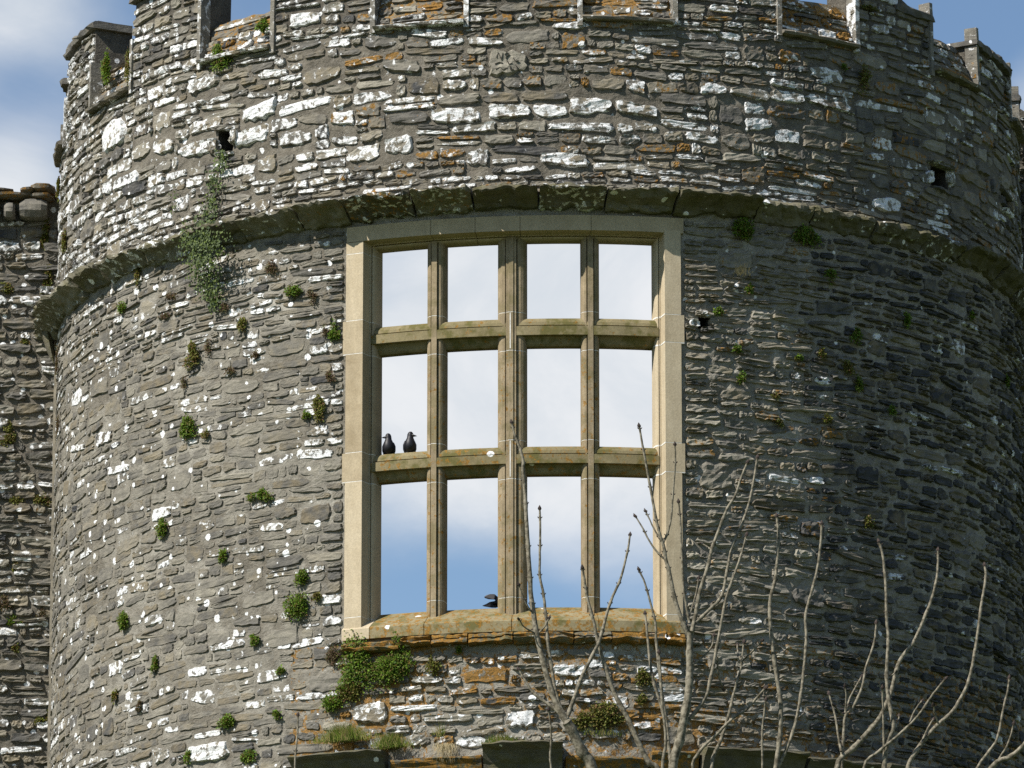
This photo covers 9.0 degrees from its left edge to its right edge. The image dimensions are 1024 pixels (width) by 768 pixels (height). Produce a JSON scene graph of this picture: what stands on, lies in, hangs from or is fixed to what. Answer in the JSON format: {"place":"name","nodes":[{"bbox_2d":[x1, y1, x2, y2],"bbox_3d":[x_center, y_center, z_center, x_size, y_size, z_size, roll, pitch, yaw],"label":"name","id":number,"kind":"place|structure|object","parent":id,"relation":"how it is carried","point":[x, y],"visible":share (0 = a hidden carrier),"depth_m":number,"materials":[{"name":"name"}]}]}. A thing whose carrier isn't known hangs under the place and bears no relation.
{"place":"outdoors","nodes":[
{"label":"outdoors","id":0,"kind":"place"},
{"bbox_2d":[0,0,1023,614],"label":"sky","id":1,"kind":"structure","parent":0,"point":[35,35],"materials":[{"name":"white"}]},
{"label":"ground","id":2,"kind":"structure","parent":0,"visible":0},
{"bbox_2d":[0,183,59,767],"bbox_3d":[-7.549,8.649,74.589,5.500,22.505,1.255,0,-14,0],"label":"curtain wall","id":3,"kind":"structure","parent":2,"relation":"on","point":[28,385],"depth_m":76.07,"materials":[{"name":"stone"}]},
{"bbox_2d":[0,594,13,614],"bbox_3d":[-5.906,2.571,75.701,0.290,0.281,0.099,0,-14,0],"label":"wall plant","id":4,"kind":"object","parent":3,"relation":"attached to","point":[5,605],"depth_m":75.69,"materials":[{"name":"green plant"}]},
{"bbox_2d":[0,282,13,293],"bbox_3d":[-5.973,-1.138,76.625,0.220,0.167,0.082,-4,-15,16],"label":"wall plant","id":5,"kind":"object","parent":3,"relation":"attached to","point":[7,287],"depth_m":76.62,"materials":[{"name":"green plant"}]},
{"bbox_2d":[0,419,16,446],"bbox_3d":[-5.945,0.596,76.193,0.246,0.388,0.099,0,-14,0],"label":"wall plant","id":6,"kind":"object","parent":3,"relation":"attached to","point":[9,439],"depth_m":76.18,"materials":[{"name":"green plant"}]},
{"bbox_2d":[10,643,20,653],"bbox_3d":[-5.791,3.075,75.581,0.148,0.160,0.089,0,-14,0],"label":"wall plant","id":7,"kind":"object","parent":3,"relation":"attached to","point":[15,648],"depth_m":75.57,"materials":[{"name":"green plant"}]},
{"bbox_2d":[8,496,23,504],"bbox_3d":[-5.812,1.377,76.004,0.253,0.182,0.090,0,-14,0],"label":"wall plant","id":8,"kind":"object","parent":3,"relation":"attached to","point":[14,500],"depth_m":75.99,"materials":[{"name":"green plant"}]},
{"bbox_2d":[6,614,25,626],"bbox_3d":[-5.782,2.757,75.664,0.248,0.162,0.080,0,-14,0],"label":"wall plant","id":9,"kind":"object","parent":3,"relation":"attached to","point":[12,617],"depth_m":75.65,"materials":[{"name":"green plant"}]},
{"bbox_2d":[33,716,45,725],"bbox_3d":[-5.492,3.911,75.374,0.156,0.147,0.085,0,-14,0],"label":"wall plant","id":10,"kind":"object","parent":3,"relation":"attached to","point":[40,719],"depth_m":75.36,"materials":[{"name":"green plant"}]},
{"bbox_2d":[32,491,51,506],"bbox_3d":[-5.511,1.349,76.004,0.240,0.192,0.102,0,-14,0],"label":"wall plant","id":11,"kind":"object","parent":3,"relation":"attached to","point":[38,499],"depth_m":75.99,"materials":[{"name":"green plant"}]},
{"bbox_2d":[40,218,49,249],"bbox_3d":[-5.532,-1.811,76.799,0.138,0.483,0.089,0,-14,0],"label":"wall plant","id":12,"kind":"object","parent":3,"relation":"attached to","point":[44,237],"depth_m":76.78,"materials":[{"name":"green plant"}]},
{"bbox_2d":[40,264,53,293],"bbox_3d":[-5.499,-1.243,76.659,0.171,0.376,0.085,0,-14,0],"label":"wall plant","id":13,"kind":"object","parent":3,"relation":"attached to","point":[47,282],"depth_m":76.64,"materials":[{"name":"green plant"}]},
{"bbox_2d":[293,712,299,767],"bbox_3d":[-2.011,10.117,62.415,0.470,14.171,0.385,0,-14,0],"label":"ash tree","id":14,"kind":"object","parent":2,"relation":"on","point":[297,727],"visible":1,"depth_m":64.02,"materials":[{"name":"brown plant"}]},
{"bbox_2d":[31,0,1023,767],"bbox_3d":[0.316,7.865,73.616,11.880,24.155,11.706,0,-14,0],"label":"castle tower","id":15,"kind":"structure","parent":2,"relation":"on","point":[355,140],"depth_m":70.97,"materials":[{"name":"stone"}]},
{"bbox_2d":[54,345,58,381],"bbox_3d":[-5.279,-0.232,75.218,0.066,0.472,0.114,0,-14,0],"label":"wall plant","id":16,"kind":"object","parent":15,"relation":"attached to","point":[56,363],"depth_m":75.21,"materials":[{"name":"green plant"}]},
{"bbox_2d":[55,176,59,203],"bbox_3d":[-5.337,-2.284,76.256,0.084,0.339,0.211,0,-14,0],"label":"wall plant","id":17,"kind":"object","parent":15,"relation":"attached to","point":[57,187],"depth_m":76.23,"materials":[{"name":"green plant"}]},
{"bbox_2d":[55,415,59,438],"bbox_3d":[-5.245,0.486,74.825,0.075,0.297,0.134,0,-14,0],"label":"wall plant","id":18,"kind":"object","parent":15,"relation":"attached to","point":[57,424],"depth_m":74.81,"materials":[{"name":"green plant"}]},
{"bbox_2d":[61,228,66,251],"bbox_3d":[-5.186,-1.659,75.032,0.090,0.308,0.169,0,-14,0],"label":"wall plant","id":19,"kind":"object","parent":15,"relation":"attached to","point":[63,243],"depth_m":75.00,"materials":[{"name":"green plant"}]},
{"bbox_2d":[100,48,111,87],"bbox_3d":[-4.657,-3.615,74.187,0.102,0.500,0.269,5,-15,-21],"label":"wall plant","id":20,"kind":"object","parent":15,"relation":"attached to","point":[105,67],"depth_m":74.14,"materials":[{"name":"green plant"}]},
{"bbox_2d":[111,688,117,704],"bbox_3d":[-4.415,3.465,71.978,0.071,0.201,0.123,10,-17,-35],"label":"wall plant","id":21,"kind":"object","parent":15,"relation":"attached to","point":[113,695],"depth_m":71.96,"materials":[{"name":"green plant"}]},
{"bbox_2d":[116,300,126,313],"bbox_3d":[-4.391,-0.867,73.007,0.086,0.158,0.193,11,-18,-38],"label":"wall plant","id":22,"kind":"object","parent":15,"relation":"attached to","point":[121,307],"depth_m":73.00,"materials":[{"name":"green plant"}]},
{"bbox_2d":[116,610,128,631],"bbox_3d":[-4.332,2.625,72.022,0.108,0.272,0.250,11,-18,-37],"label":"wall plant","id":23,"kind":"object","parent":15,"relation":"attached to","point":[122,621],"depth_m":72.00,"materials":[{"name":"green plant"}]},
{"bbox_2d":[123,46,132,85],"bbox_3d":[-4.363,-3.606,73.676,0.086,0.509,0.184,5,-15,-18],"label":"wall plant","id":24,"kind":"object","parent":15,"relation":"attached to","point":[126,69],"depth_m":73.68,"materials":[{"name":"green plant"}]},
{"bbox_2d":[134,267,140,287],"bbox_3d":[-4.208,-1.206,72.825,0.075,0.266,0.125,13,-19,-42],"label":"wall plant","id":25,"kind":"object","parent":15,"relation":"attached to","point":[137,273],"depth_m":72.82,"materials":[{"name":"green plant"}]},
{"bbox_2d":[135,700,141,711],"bbox_3d":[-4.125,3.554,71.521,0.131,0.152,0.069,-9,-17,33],"label":"wall plant","id":26,"kind":"object","parent":15,"relation":"attached to","point":[138,707],"depth_m":71.51,"materials":[{"name":"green plant"}]},
{"bbox_2d":[149,653,157,673],"bbox_3d":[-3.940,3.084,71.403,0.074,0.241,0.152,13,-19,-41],"label":"wall plant","id":27,"kind":"object","parent":15,"relation":"attached to","point":[153,667],"depth_m":71.39,"materials":[{"name":"green plant"}]},
{"bbox_2d":[153,516,167,539],"bbox_3d":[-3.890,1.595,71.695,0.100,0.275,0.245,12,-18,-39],"label":"wall plant","id":28,"kind":"object","parent":15,"relation":"attached to","point":[160,528],"depth_m":71.67,"materials":[{"name":"green plant"}]},
{"bbox_2d":[165,292,178,299],"bbox_3d":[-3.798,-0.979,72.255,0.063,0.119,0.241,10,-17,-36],"label":"wall plant","id":29,"kind":"object","parent":15,"relation":"attached to","point":[169,296],"depth_m":72.25,"materials":[{"name":"brown plant"}]},
{"bbox_2d":[180,375,185,389],"bbox_3d":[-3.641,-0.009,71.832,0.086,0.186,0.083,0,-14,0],"label":"wall plant","id":30,"kind":"object","parent":15,"relation":"attached to","point":[182,381],"depth_m":71.83,"materials":[{"name":"brown plant"}]},
{"bbox_2d":[182,749,191,764],"bbox_3d":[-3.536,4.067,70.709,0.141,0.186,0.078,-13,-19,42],"label":"wall plant","id":31,"kind":"object","parent":15,"relation":"attached to","point":[186,757],"depth_m":70.70,"materials":[{"name":"green plant"}]},
{"bbox_2d":[178,413,198,440],"bbox_3d":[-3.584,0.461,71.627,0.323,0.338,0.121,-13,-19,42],"label":"wall plant","id":32,"kind":"object","parent":15,"relation":"attached to","point":[186,423],"depth_m":71.62,"materials":[{"name":"green plant"}]},
{"bbox_2d":[182,340,200,370],"bbox_3d":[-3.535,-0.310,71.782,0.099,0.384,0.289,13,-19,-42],"label":"wall plant","id":33,"kind":"object","parent":15,"relation":"attached to","point":[192,356],"depth_m":71.79,"materials":[{"name":"green plant"}]},
{"bbox_2d":[168,149,236,314],"bbox_3d":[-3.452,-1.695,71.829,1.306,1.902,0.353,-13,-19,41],"label":"ivy","id":34,"kind":"object","parent":15,"relation":"attached to","point":[203,243],"visible":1,"depth_m":71.74,"materials":[{"name":"green plant"}]},
{"bbox_2d":[200,428,208,438],"bbox_3d":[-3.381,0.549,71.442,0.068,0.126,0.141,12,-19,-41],"label":"wall plant","id":35,"kind":"object","parent":15,"relation":"attached to","point":[204,434],"depth_m":71.42,"materials":[{"name":"green plant"}]},
{"bbox_2d":[203,337,211,356],"bbox_3d":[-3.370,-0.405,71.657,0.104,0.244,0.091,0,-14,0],"label":"wall plant","id":36,"kind":"object","parent":15,"relation":"attached to","point":[206,347],"depth_m":71.65,"materials":[{"name":"brown plant"}]},
{"bbox_2d":[209,43,232,71],"bbox_3d":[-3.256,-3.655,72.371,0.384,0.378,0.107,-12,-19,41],"label":"wall plant","id":37,"kind":"object","parent":15,"relation":"attached to","point":[217,49],"depth_m":72.38,"materials":[{"name":"green plant"}]},
{"bbox_2d":[217,548,226,563],"bbox_3d":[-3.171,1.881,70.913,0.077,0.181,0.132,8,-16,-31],"label":"wall plant","id":38,"kind":"object","parent":15,"relation":"attached to","point":[222,555],"depth_m":70.90,"materials":[{"name":"green plant"}]},
{"bbox_2d":[218,302,228,312],"bbox_3d":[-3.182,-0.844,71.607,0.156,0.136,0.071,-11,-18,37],"label":"wall plant","id":39,"kind":"object","parent":15,"relation":"attached to","point":[223,306],"depth_m":71.59,"materials":[{"name":"brown plant"}]},
{"bbox_2d":[216,713,234,729],"bbox_3d":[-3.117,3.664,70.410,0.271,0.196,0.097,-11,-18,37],"label":"wall plant","id":40,"kind":"object","parent":15,"relation":"attached to","point":[226,719],"depth_m":70.38,"materials":[{"name":"green plant"}]},
{"bbox_2d":[223,366,235,375],"bbox_3d":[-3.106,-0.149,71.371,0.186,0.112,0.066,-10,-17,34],"label":"wall plant","id":41,"kind":"object","parent":15,"relation":"attached to","point":[230,370],"depth_m":71.36,"materials":[{"name":"brown plant"}]},
{"bbox_2d":[236,317,246,332],"bbox_3d":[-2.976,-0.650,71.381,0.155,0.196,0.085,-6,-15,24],"label":"wall plant","id":42,"kind":"object","parent":15,"relation":"attached to","point":[240,324],"depth_m":71.37,"materials":[{"name":"green plant"}]},
{"bbox_2d":[240,748,257,764],"bbox_3d":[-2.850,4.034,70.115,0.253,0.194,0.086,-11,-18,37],"label":"wall plant","id":43,"kind":"object","parent":15,"relation":"attached to","point":[246,755],"depth_m":70.10,"materials":[{"name":"green plant"}]},
{"bbox_2d":[249,633,259,646],"bbox_3d":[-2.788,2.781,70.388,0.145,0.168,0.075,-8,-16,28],"label":"wall plant","id":44,"kind":"object","parent":15,"relation":"attached to","point":[254,640],"depth_m":70.38,"materials":[{"name":"green plant"}]},
{"bbox_2d":[250,350,258,359],"bbox_3d":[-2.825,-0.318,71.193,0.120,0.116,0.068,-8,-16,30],"label":"wall plant","id":45,"kind":"object","parent":15,"relation":"attached to","point":[255,354],"depth_m":71.18,"materials":[{"name":"brown plant"}]},
{"bbox_2d":[245,487,273,502],"bbox_3d":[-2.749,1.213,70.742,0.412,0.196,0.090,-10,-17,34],"label":"wall plant","id":46,"kind":"object","parent":15,"relation":"attached to","point":[262,493],"depth_m":70.72,"materials":[{"name":"green plant"}]},
{"bbox_2d":[254,16,269,32],"bbox_3d":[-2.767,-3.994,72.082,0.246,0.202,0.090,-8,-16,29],"label":"wall plant","id":47,"kind":"object","parent":15,"relation":"attached to","point":[262,25],"depth_m":72.07,"materials":[{"name":"green plant"}]},
{"bbox_2d":[264,256,279,274],"bbox_3d":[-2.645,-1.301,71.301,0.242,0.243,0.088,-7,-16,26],"label":"wall plant","id":48,"kind":"object","parent":15,"relation":"attached to","point":[269,267],"depth_m":71.29,"materials":[{"name":"brown plant"}]},
{"bbox_2d":[272,709,281,720],"bbox_3d":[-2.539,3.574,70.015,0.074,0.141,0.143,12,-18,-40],"label":"wall plant","id":49,"kind":"object","parent":15,"relation":"attached to","point":[275,713],"depth_m":70.01,"materials":[{"name":"green plant"}]},
{"bbox_2d":[274,664,285,674],"bbox_3d":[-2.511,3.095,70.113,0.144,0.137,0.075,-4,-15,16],"label":"wall plant","id":50,"kind":"object","parent":15,"relation":"attached to","point":[280,670],"depth_m":70.11,"materials":[{"name":"green plant"}]},
{"bbox_2d":[283,285,302,297],"bbox_3d":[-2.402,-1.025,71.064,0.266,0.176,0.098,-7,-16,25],"label":"wall plant","id":51,"kind":"object","parent":15,"relation":"attached to","point":[294,290],"depth_m":71.05,"materials":[{"name":"green plant"}]},
{"bbox_2d":[280,591,309,621],"bbox_3d":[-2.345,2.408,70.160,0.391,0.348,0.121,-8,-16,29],"label":"wall plant","id":52,"kind":"object","parent":15,"relation":"attached to","point":[296,603],"depth_m":70.14,"materials":[{"name":"green plant"}]},
{"bbox_2d":[293,568,308,587],"bbox_3d":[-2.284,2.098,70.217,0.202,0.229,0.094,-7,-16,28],"label":"wall plant","id":53,"kind":"object","parent":15,"relation":"attached to","point":[301,578],"depth_m":70.20,"materials":[{"name":"green plant"}]},
{"bbox_2d":[301,409,311,419],"bbox_3d":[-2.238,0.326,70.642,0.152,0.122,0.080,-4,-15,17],"label":"wall plant","id":54,"kind":"object","parent":15,"relation":"attached to","point":[306,414],"depth_m":70.63,"materials":[{"name":"green plant"}]},
{"bbox_2d":[304,290,317,304],"bbox_3d":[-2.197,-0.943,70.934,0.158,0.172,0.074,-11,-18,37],"label":"wall plant","id":55,"kind":"object","parent":15,"relation":"attached to","point":[310,294],"depth_m":70.93,"materials":[{"name":"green plant"}]},
{"bbox_2d":[310,591,322,601],"bbox_3d":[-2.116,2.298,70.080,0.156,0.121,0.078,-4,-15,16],"label":"wall plant","id":56,"kind":"object","parent":15,"relation":"attached to","point":[316,596],"depth_m":70.07,"materials":[{"name":"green plant"}]},
{"bbox_2d":[310,394,325,422],"bbox_3d":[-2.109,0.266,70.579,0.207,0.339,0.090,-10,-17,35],"label":"wall plant","id":57,"kind":"object","parent":15,"relation":"attached to","point":[318,403],"depth_m":70.57,"materials":[{"name":"green plant"}]},
{"bbox_2d":[320,324,327,336],"bbox_3d":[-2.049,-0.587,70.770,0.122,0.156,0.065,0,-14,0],"label":"wall plant","id":58,"kind":"object","parent":15,"relation":"attached to","point":[324,329],"depth_m":70.76,"materials":[{"name":"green plant"}]},
{"bbox_2d":[325,370,335,382],"bbox_3d":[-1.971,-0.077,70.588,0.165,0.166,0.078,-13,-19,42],"label":"wall plant","id":59,"kind":"object","parent":15,"relation":"attached to","point":[329,376],"depth_m":70.60,"materials":[{"name":"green plant"}]},
{"bbox_2d":[318,692,346,712],"bbox_3d":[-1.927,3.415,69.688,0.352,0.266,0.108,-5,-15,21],"label":"wall plant","id":60,"kind":"object","parent":15,"relation":"attached to","point":[333,702],"depth_m":69.67,"materials":[{"name":"green plant"}]},
{"bbox_2d":[324,644,340,666],"bbox_3d":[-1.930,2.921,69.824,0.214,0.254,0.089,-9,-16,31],"label":"wall plant","id":61,"kind":"object","parent":15,"relation":"attached to","point":[331,653],"depth_m":69.81,"materials":[{"name":"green plant"}]},
{"bbox_2d":[327,318,340,340],"bbox_3d":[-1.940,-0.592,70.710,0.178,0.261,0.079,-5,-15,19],"label":"wall plant","id":62,"kind":"object","parent":15,"relation":"attached to","point":[333,333],"depth_m":70.69,"materials":[{"name":"green plant"}]},
{"bbox_2d":[306,721,388,743],"bbox_3d":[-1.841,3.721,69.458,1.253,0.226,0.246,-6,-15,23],"label":"grass tuft","id":63,"kind":"object","parent":15,"relation":"on","point":[343,734],"visible":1,"depth_m":69.42,"materials":[{"name":"green plant"}]},
{"bbox_2d":[335,680,363,704],"bbox_3d":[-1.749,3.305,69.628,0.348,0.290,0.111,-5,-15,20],"label":"wall plant","id":64,"kind":"object","parent":15,"relation":"attached to","point":[351,692],"depth_m":69.61,"materials":[{"name":"green plant"}]},
{"bbox_2d":[329,628,392,696],"bbox_3d":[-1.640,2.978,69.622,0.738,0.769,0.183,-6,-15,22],"label":"wall plant","id":65,"kind":"object","parent":15,"relation":"attached to","point":[355,660],"depth_m":69.62,"materials":[{"name":"green plant"}]},
{"bbox_2d":[363,631,415,690],"bbox_3d":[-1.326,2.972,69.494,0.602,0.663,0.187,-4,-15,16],"label":"wall plant","id":66,"kind":"object","parent":15,"relation":"attached to","point":[392,668],"depth_m":69.47,"materials":[{"name":"green plant"}]},
{"bbox_2d":[369,730,420,749],"bbox_3d":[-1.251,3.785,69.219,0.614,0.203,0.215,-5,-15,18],"label":"grass tuft","id":67,"kind":"object","parent":15,"relation":"on","point":[387,742],"visible":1,"depth_m":69.22,"materials":[{"name":"green plant"}]},
{"bbox_2d":[425,654,442,675],"bbox_3d":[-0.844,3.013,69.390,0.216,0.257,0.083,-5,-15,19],"label":"wall plant","id":68,"kind":"object","parent":15,"relation":"attached to","point":[435,665],"depth_m":69.37,"materials":[{"name":"green plant"}]},
{"bbox_2d":[430,720,447,736],"bbox_3d":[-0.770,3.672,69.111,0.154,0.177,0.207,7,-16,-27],"label":"grass tuft","id":69,"kind":"object","parent":15,"relation":"attached to","point":[439,732],"visible":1,"depth_m":69.10,"materials":[{"name":"green plant"}]},
{"bbox_2d":[428,742,459,765],"bbox_3d":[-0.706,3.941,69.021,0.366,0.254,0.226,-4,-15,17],"label":"grass tuft","id":70,"kind":"object","parent":15,"relation":"on","point":[442,748],"visible":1,"depth_m":69.03,"materials":[{"name":"plant"}]},
{"bbox_2d":[455,645,461,653],"bbox_3d":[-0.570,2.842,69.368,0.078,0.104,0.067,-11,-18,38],"label":"wall plant","id":71,"kind":"object","parent":15,"relation":"attached to","point":[458,649],"depth_m":69.37,"materials":[{"name":"green plant"}]},
{"bbox_2d":[479,732,517,743],"bbox_3d":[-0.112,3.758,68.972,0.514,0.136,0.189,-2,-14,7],"label":"grass tuft","id":72,"kind":"object","parent":15,"relation":"on","point":[494,738],"visible":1,"depth_m":68.95,"materials":[{"name":"green plant"}]},
{"bbox_2d":[342,215,684,641],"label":"window","id":73,"kind":"structure","parent":15,"relation":"in","point":[365,469],"depth_m":70.22,"materials":[{"name":"stone"}]},
{"bbox_2d":[382,433,395,454],"bbox_3d":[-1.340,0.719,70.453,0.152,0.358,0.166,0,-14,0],"label":"jackdaw","id":74,"kind":"object","parent":73,"relation":"on","point":[388,446],"visible":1,"depth_m":70.41,"materials":[{"name":"black"}]},
{"bbox_2d":[403,432,416,452],"bbox_3d":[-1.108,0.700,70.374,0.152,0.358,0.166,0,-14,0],"label":"jackdaw","id":75,"kind":"object","parent":73,"relation":"on","point":[409,445],"visible":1,"depth_m":70.33,"materials":[{"name":"black"}]},
{"bbox_2d":[483,594,497,607],"bbox_3d":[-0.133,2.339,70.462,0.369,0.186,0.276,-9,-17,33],"label":"jackdaw","id":76,"kind":"object","parent":73,"relation":"on","point":[493,604],"visible":0.34,"depth_m":70.46,"materials":[{"name":"black"}]},
{"bbox_2d":[571,712,591,731],"bbox_3d":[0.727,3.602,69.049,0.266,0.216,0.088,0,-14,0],"label":"wall plant","id":77,"kind":"object","parent":15,"relation":"attached to","point":[580,726],"depth_m":69.03,"materials":[{"name":"green plant"}]},
{"bbox_2d":[571,699,625,731],"bbox_3d":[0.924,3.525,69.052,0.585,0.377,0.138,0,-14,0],"label":"wall plant","id":78,"kind":"object","parent":15,"relation":"attached to","point":[604,714],"depth_m":69.05,"materials":[{"name":"green plant"}]},
{"bbox_2d":[584,727,628,736],"bbox_3d":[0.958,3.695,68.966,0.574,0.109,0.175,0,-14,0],"label":"grass tuft","id":79,"kind":"object","parent":15,"relation":"on","point":[605,733],"visible":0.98,"depth_m":68.97,"materials":[{"name":"green plant"}]},
{"bbox_2d":[635,692,647,706],"bbox_3d":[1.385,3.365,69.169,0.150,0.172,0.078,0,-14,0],"label":"wall plant","id":80,"kind":"object","parent":15,"relation":"attached to","point":[642,699],"depth_m":69.15,"materials":[{"name":"green plant"}]},
{"bbox_2d":[634,666,654,686],"bbox_3d":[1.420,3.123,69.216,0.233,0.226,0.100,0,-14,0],"label":"wall plant","id":81,"kind":"object","parent":15,"relation":"attached to","point":[642,675],"depth_m":69.21,"materials":[{"name":"green plant"}]},
{"bbox_2d":[713,306,725,315],"bbox_3d":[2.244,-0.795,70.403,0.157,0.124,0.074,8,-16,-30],"label":"wall plant","id":82,"kind":"object","parent":15,"relation":"attached to","point":[720,312],"depth_m":70.40,"materials":[{"name":"green plant"}]},
{"bbox_2d":[731,343,741,353],"bbox_3d":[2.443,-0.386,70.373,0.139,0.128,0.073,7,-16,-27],"label":"wall plant","id":83,"kind":"object","parent":15,"relation":"attached to","point":[738,350],"depth_m":70.36,"materials":[{"name":"green plant"}]},
{"bbox_2d":[736,370,746,384],"bbox_3d":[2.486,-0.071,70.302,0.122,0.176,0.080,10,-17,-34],"label":"wall plant","id":84,"kind":"object","parent":15,"relation":"attached to","point":[741,378],"depth_m":70.29,"materials":[{"name":"green plant"}]},
{"bbox_2d":[733,263,751,276],"bbox_3d":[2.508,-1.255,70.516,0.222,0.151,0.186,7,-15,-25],"label":"grass tuft","id":85,"kind":"object","parent":15,"relation":"on","point":[740,270],"visible":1,"depth_m":70.52,"materials":[{"name":"plant"}]},
{"bbox_2d":[732,216,754,240],"bbox_3d":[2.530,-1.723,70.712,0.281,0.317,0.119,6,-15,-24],"label":"wall plant","id":86,"kind":"object","parent":15,"relation":"attached to","point":[744,228],"depth_m":70.70,"materials":[{"name":"green plant"}]},
{"bbox_2d":[744,282,754,293],"bbox_3d":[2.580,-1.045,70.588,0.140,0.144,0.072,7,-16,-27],"label":"wall plant","id":87,"kind":"object","parent":15,"relation":"attached to","point":[749,289],"depth_m":70.58,"materials":[{"name":"green plant"}]},
{"bbox_2d":[772,415,785,428],"bbox_3d":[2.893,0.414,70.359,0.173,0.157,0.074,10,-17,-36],"label":"wall plant","id":88,"kind":"object","parent":15,"relation":"attached to","point":[779,422],"depth_m":70.35,"materials":[{"name":"green plant"}]},
{"bbox_2d":[794,353,803,360],"bbox_3d":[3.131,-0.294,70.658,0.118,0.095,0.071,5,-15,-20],"label":"wall plant","id":89,"kind":"object","parent":15,"relation":"attached to","point":[799,357],"depth_m":70.64,"materials":[{"name":"green plant"}]},
{"bbox_2d":[792,223,823,248],"bbox_3d":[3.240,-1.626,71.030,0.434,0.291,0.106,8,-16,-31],"label":"wall plant","id":90,"kind":"object","parent":15,"relation":"attached to","point":[805,233],"depth_m":71.01,"materials":[{"name":"green plant"}]},
{"bbox_2d":[817,347,826,358],"bbox_3d":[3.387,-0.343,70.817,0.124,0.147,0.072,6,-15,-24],"label":"wall plant","id":91,"kind":"object","parent":15,"relation":"attached to","point":[820,351],"depth_m":70.81,"materials":[{"name":"green plant"}]},
{"bbox_2d":[822,412,833,423],"bbox_3d":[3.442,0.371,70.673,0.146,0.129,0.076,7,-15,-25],"label":"wall plant","id":92,"kind":"object","parent":15,"relation":"attached to","point":[829,419],"depth_m":70.66,"materials":[{"name":"green plant"}]},
{"bbox_2d":[823,268,838,285],"bbox_3d":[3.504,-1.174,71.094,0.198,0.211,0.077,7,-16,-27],"label":"wall plant","id":93,"kind":"object","parent":15,"relation":"attached to","point":[833,273],"depth_m":71.08,"materials":[{"name":"green plant"}]},
{"bbox_2d":[842,357,855,375],"bbox_3d":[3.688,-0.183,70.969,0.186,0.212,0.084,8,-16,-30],"label":"wall plant","id":94,"kind":"object","parent":15,"relation":"attached to","point":[849,368],"depth_m":70.95,"materials":[{"name":"green plant"}]},
{"bbox_2d":[849,326,863,345],"bbox_3d":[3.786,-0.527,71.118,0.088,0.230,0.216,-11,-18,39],"label":"wall plant","id":95,"kind":"object","parent":15,"relation":"attached to","point":[857,333],"depth_m":71.11,"materials":[{"name":"green plant"}]},
{"bbox_2d":[854,374,863,392],"bbox_3d":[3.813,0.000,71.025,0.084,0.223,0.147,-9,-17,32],"label":"wall plant","id":96,"kind":"object","parent":15,"relation":"attached to","point":[859,383],"depth_m":71.00,"materials":[{"name":"green plant"}]},
{"bbox_2d":[856,63,872,99],"bbox_3d":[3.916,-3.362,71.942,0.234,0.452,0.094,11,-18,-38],"label":"wall plant","id":97,"kind":"object","parent":15,"relation":"attached to","point":[865,73],"depth_m":71.94,"materials":[{"name":"green plant"}]},
{"bbox_2d":[863,515,875,528],"bbox_3d":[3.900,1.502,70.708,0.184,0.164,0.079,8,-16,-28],"label":"wall plant","id":98,"kind":"object","parent":15,"relation":"attached to","point":[869,521],"depth_m":70.70,"materials":[{"name":"green plant"}]},
{"bbox_2d":[860,3,881,12],"bbox_3d":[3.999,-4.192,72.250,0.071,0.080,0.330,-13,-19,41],"label":"wall plant","id":99,"kind":"object","parent":15,"relation":"attached to","point":[870,7],"depth_m":72.24,"materials":[{"name":"green plant"}]},
{"bbox_2d":[888,404,897,416],"bbox_3d":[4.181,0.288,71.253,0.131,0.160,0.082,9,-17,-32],"label":"wall plant","id":100,"kind":"object","parent":15,"relation":"attached to","point":[893,409],"depth_m":71.24,"materials":[{"name":"green plant"}]},
{"bbox_2d":[903,311,912,328],"bbox_3d":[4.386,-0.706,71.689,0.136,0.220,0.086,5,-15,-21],"label":"wall plant","id":101,"kind":"object","parent":15,"relation":"attached to","point":[908,319],"depth_m":71.67,"materials":[{"name":"green plant"}]},
{"bbox_2d":[968,309,975,321],"bbox_3d":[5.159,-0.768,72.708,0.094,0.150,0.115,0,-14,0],"label":"wall plant","id":102,"kind":"object","parent":15,"relation":"attached to","point":[972,315],"depth_m":72.71,"materials":[{"name":"green plant"}]},
{"bbox_2d":[1005,373,1009,388],"bbox_3d":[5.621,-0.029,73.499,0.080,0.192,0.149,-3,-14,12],"label":"wall plant","id":103,"kind":"object","parent":15,"relation":"attached to","point":[1007,381],"depth_m":73.47,"materials":[{"name":"green plant"}]},
{"bbox_2d":[510,419,631,767],"bbox_3d":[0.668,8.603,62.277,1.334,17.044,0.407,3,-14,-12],"label":"ash tree","id":104,"kind":"object","parent":2,"relation":"on","point":[584,755],"visible":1,"depth_m":63.79,"materials":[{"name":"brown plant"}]},
{"bbox_2d":[580,565,670,767],"bbox_3d":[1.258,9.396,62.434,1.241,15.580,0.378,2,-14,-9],"label":"ash tree","id":105,"kind":"object","parent":2,"relation":"on","point":[646,758],"visible":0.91,"depth_m":63.95,"materials":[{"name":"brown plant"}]},
{"bbox_2d":[633,422,758,767],"bbox_3d":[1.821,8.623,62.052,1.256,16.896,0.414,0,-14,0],"label":"ash tree","id":106,"kind":"object","parent":2,"relation":"on","point":[684,721],"visible":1,"depth_m":63.57,"materials":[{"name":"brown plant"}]},
{"bbox_2d":[691,513,823,767],"bbox_3d":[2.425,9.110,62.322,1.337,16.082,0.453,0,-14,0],"label":"ash tree","id":107,"kind":"object","parent":2,"relation":"on","point":[779,740],"visible":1,"depth_m":63.77,"materials":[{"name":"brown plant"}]},
{"bbox_2d":[827,538,1023,767],"bbox_3d":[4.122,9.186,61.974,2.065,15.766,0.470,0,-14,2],"label":"ash tree","id":108,"kind":"object","parent":2,"relation":"on","point":[887,740],"visible":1,"depth_m":63.46,"materials":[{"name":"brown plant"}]},
{"bbox_2d":[1019,109,1023,378],"bbox_3d":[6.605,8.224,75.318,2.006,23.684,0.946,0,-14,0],"label":"curtain wall","id":109,"kind":"structure","parent":2,"relation":"on","point":[1021,153],"depth_m":77.61,"materials":[{"name":"stone"}]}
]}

